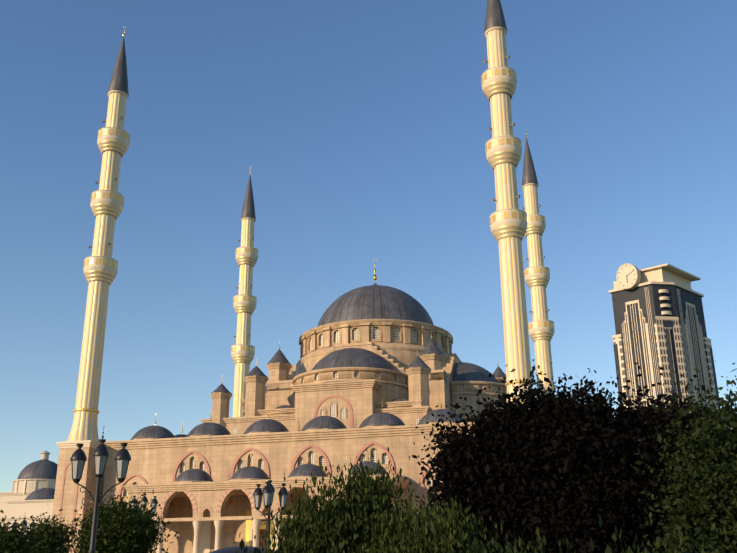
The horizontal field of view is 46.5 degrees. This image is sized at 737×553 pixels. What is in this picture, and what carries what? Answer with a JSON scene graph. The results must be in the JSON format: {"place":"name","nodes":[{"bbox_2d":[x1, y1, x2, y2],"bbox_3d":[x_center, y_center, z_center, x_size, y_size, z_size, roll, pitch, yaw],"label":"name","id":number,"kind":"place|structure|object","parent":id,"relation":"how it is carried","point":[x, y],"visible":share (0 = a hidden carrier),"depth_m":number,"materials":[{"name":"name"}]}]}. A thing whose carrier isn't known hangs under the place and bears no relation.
{"place":"outdoors","nodes":[
{"label":"outdoors","id":0,"kind":"place"},
{"bbox_2d":[0,450,57,540],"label":"building","id":1,"kind":"structure","parent":0,"point":[32,492],"depth_m":208.74,"materials":[{"name":"beige stone"}]},
{"bbox_2d":[0,0,736,491],"label":"sky","id":2,"kind":"structure","parent":0,"point":[360,127],"materials":[{"name":"blue"}]},
{"bbox_2d":[609,263,720,420],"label":"tower","id":3,"kind":"structure","parent":0,"point":[658,311],"depth_m":386.39,"materials":[{"name":"beige glass"}]},
{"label":"plaza","id":4,"kind":"structure","parent":0,"visible":0},
{"bbox_2d":[12,518,35,534],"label":"lamp","id":5,"kind":"object","parent":4,"relation":"on","point":[25,521],"visible":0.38,"depth_m":53.88,"materials":[{"name":"black metal"}]},
{"bbox_2d":[51,27,129,552],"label":"minaret","id":6,"kind":"object","parent":4,"relation":"on","point":[100,268],"visible":0.96,"depth_m":87.59,"materials":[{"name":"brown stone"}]},
{"bbox_2d":[130,487,157,512],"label":"lamp","id":7,"kind":"object","parent":4,"relation":"on","point":[154,501],"visible":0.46,"depth_m":48.87,"materials":[{"name":"black metal"}]},
{"bbox_2d":[231,168,257,417],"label":"minaret","id":8,"kind":"object","parent":4,"relation":"on","point":[244,306],"visible":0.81,"depth_m":125.13,"materials":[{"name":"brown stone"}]},
{"bbox_2d":[102,432,467,552],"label":"front wall","id":9,"kind":"structure","parent":4,"relation":"on","point":[153,465],"depth_m":78.72,"materials":[{"name":"stone"}]},
{"bbox_2d":[124,448,442,495],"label":"window","id":10,"kind":"structure","parent":9,"relation":"attached to","point":[363,457],"depth_m":78.44,"materials":[{"name":"stone"}]},
{"bbox_2d":[104,422,474,552],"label":"mosque facade trim","id":11,"kind":"structure","parent":4,"relation":"on","point":[242,481],"depth_m":75.92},
{"bbox_2d":[128,485,391,518],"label":"arcade","id":12,"kind":"object","parent":11,"relation":"attached to","point":[204,498],"visible":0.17,"depth_m":73.54,"materials":[{"name":"stone"}]},
{"bbox_2d":[130,397,466,439],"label":"small domes","id":13,"kind":"structure","parent":11,"relation":"on","point":[403,416],"depth_m":83.37,"materials":[{"name":"grey metal"}]},
{"bbox_2d":[210,259,506,430],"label":"mosque","id":14,"kind":"structure","parent":11,"relation":"on","point":[431,371],"depth_m":92.98,"materials":[{"name":"stone"}]},
{"bbox_2d":[295,371,407,387],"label":"drum wall","id":15,"kind":"structure","parent":14,"relation":"on","point":[350,375],"depth_m":87.44,"materials":[{"name":"stone"}]},
{"bbox_2d":[303,326,449,356],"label":"windows","id":16,"kind":"structure","parent":14,"relation":"on","point":[351,340],"depth_m":96.27,"materials":[{"name":"stone"}]},
{"bbox_2d":[451,385,506,395],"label":"drum wall","id":17,"kind":"structure","parent":14,"relation":"on","point":[470,388],"depth_m":93.63,"materials":[{"name":"stone"}]},
{"bbox_2d":[481,0,533,409],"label":"minaret","id":18,"kind":"object","parent":4,"relation":"on","point":[508,216],"visible":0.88,"depth_m":79.31,"materials":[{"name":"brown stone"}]},
{"bbox_2d":[522,129,554,394],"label":"minaret","id":19,"kind":"object","parent":4,"relation":"on","point":[541,331],"visible":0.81,"depth_m":114.61,"materials":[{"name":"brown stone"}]},
{"label":"ground","id":20,"kind":"structure","parent":0,"visible":0},
{"bbox_2d":[0,510,47,552],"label":"tree","id":21,"kind":"object","parent":20,"relation":"on","point":[12,541],"visible":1,"depth_m":33.52,"materials":[{"name":"green plant"}]},
{"bbox_2d":[16,509,81,552],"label":"tree","id":22,"kind":"object","parent":20,"relation":"on","point":[54,539],"visible":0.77,"depth_m":39.24,"materials":[{"name":"green plant"}]},
{"bbox_2d":[70,425,130,552],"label":"lamp","id":23,"kind":"object","parent":20,"relation":"on","point":[101,454],"visible":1,"depth_m":19.70,"materials":[{"name":"black metal"}]},
{"bbox_2d":[53,484,177,552],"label":"tree","id":24,"kind":"object","parent":20,"relation":"on","point":[135,529],"depth_m":36.22,"materials":[{"name":"green plant"}]},
{"bbox_2d":[209,546,273,552],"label":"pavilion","id":25,"kind":"structure","parent":20,"relation":"on","point":[233,549],"depth_m":31.26,"materials":[{"name":"blue"}]},
{"bbox_2d":[253,475,288,548],"bbox_3d":[-3.622,9.569,30.251,1.292,5.347,1.270,-6,-20,14],"label":"lamp","id":26,"kind":"object","parent":20,"relation":"on","point":[266,492],"visible":0.9,"depth_m":30.88,"materials":[{"name":"black metal"}]},
{"bbox_2d":[234,524,317,552],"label":"leaves","id":27,"kind":"object","parent":20,"relation":"on","point":[241,545],"visible":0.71,"depth_m":11.14,"materials":[{"name":"green plant"}]},
{"bbox_2d":[252,463,380,552],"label":"shrub","id":28,"kind":"object","parent":20,"relation":"on","point":[310,523],"visible":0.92,"depth_m":11.18,"materials":[{"name":"green plant"}]},
{"bbox_2d":[314,447,427,552],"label":"shrub","id":29,"kind":"object","parent":20,"relation":"on","point":[372,490],"visible":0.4,"depth_m":11.62,"materials":[{"name":"green plant"}]},
{"bbox_2d":[337,477,486,552],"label":"shrub","id":30,"kind":"object","parent":20,"relation":"on","point":[392,527],"visible":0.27,"depth_m":10.82,"materials":[{"name":"green plant"}]},
{"bbox_2d":[381,494,518,552],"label":"shrub","id":31,"kind":"object","parent":20,"relation":"on","point":[430,536],"visible":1,"depth_m":10.14,"materials":[{"name":"green plant"}]},
{"bbox_2d":[403,397,520,552],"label":"purple tree","id":32,"kind":"object","parent":20,"relation":"on","point":[450,447],"visible":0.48,"depth_m":18.38,"materials":[{"name":"plant"}]},
{"bbox_2d":[434,508,568,552],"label":"leaves","id":33,"kind":"object","parent":20,"relation":"on","point":[509,548],"visible":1,"depth_m":9.22,"materials":[{"name":"green plant"}]},
{"bbox_2d":[421,359,630,552],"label":"purple tree","id":34,"kind":"object","parent":20,"relation":"on","point":[508,417],"visible":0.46,"depth_m":18.12,"materials":[{"name":"plant"}]},
{"bbox_2d":[492,368,676,552],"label":"purple tree","id":35,"kind":"object","parent":20,"relation":"on","point":[609,471],"visible":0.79,"depth_m":17.40,"materials":[{"name":"plant"}]},
{"bbox_2d":[536,536,657,552],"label":"leaves","id":36,"kind":"object","parent":20,"relation":"on","point":[608,549],"visible":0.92,"depth_m":8.88,"materials":[{"name":"green plant"}]},
{"bbox_2d":[579,356,736,546],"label":"purple tree","id":37,"kind":"object","parent":20,"relation":"on","point":[647,411],"visible":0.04,"depth_m":18.89,"materials":[{"name":"plant"}]},
{"bbox_2d":[585,515,735,552],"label":"leaves","id":38,"kind":"object","parent":20,"relation":"on","point":[664,541],"visible":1,"depth_m":8.71,"materials":[{"name":"green plant"}]},
{"bbox_2d":[606,346,736,552],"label":"tree","id":39,"kind":"object","parent":20,"relation":"on","point":[706,487],"visible":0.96,"depth_m":14.76,"materials":[{"name":"green plant"}]},
{"bbox_2d":[628,388,730,552],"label":"purple tree","id":40,"kind":"object","parent":20,"relation":"on","point":[685,421],"visible":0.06,"depth_m":17.80,"materials":[{"name":"plant"}]}
]}

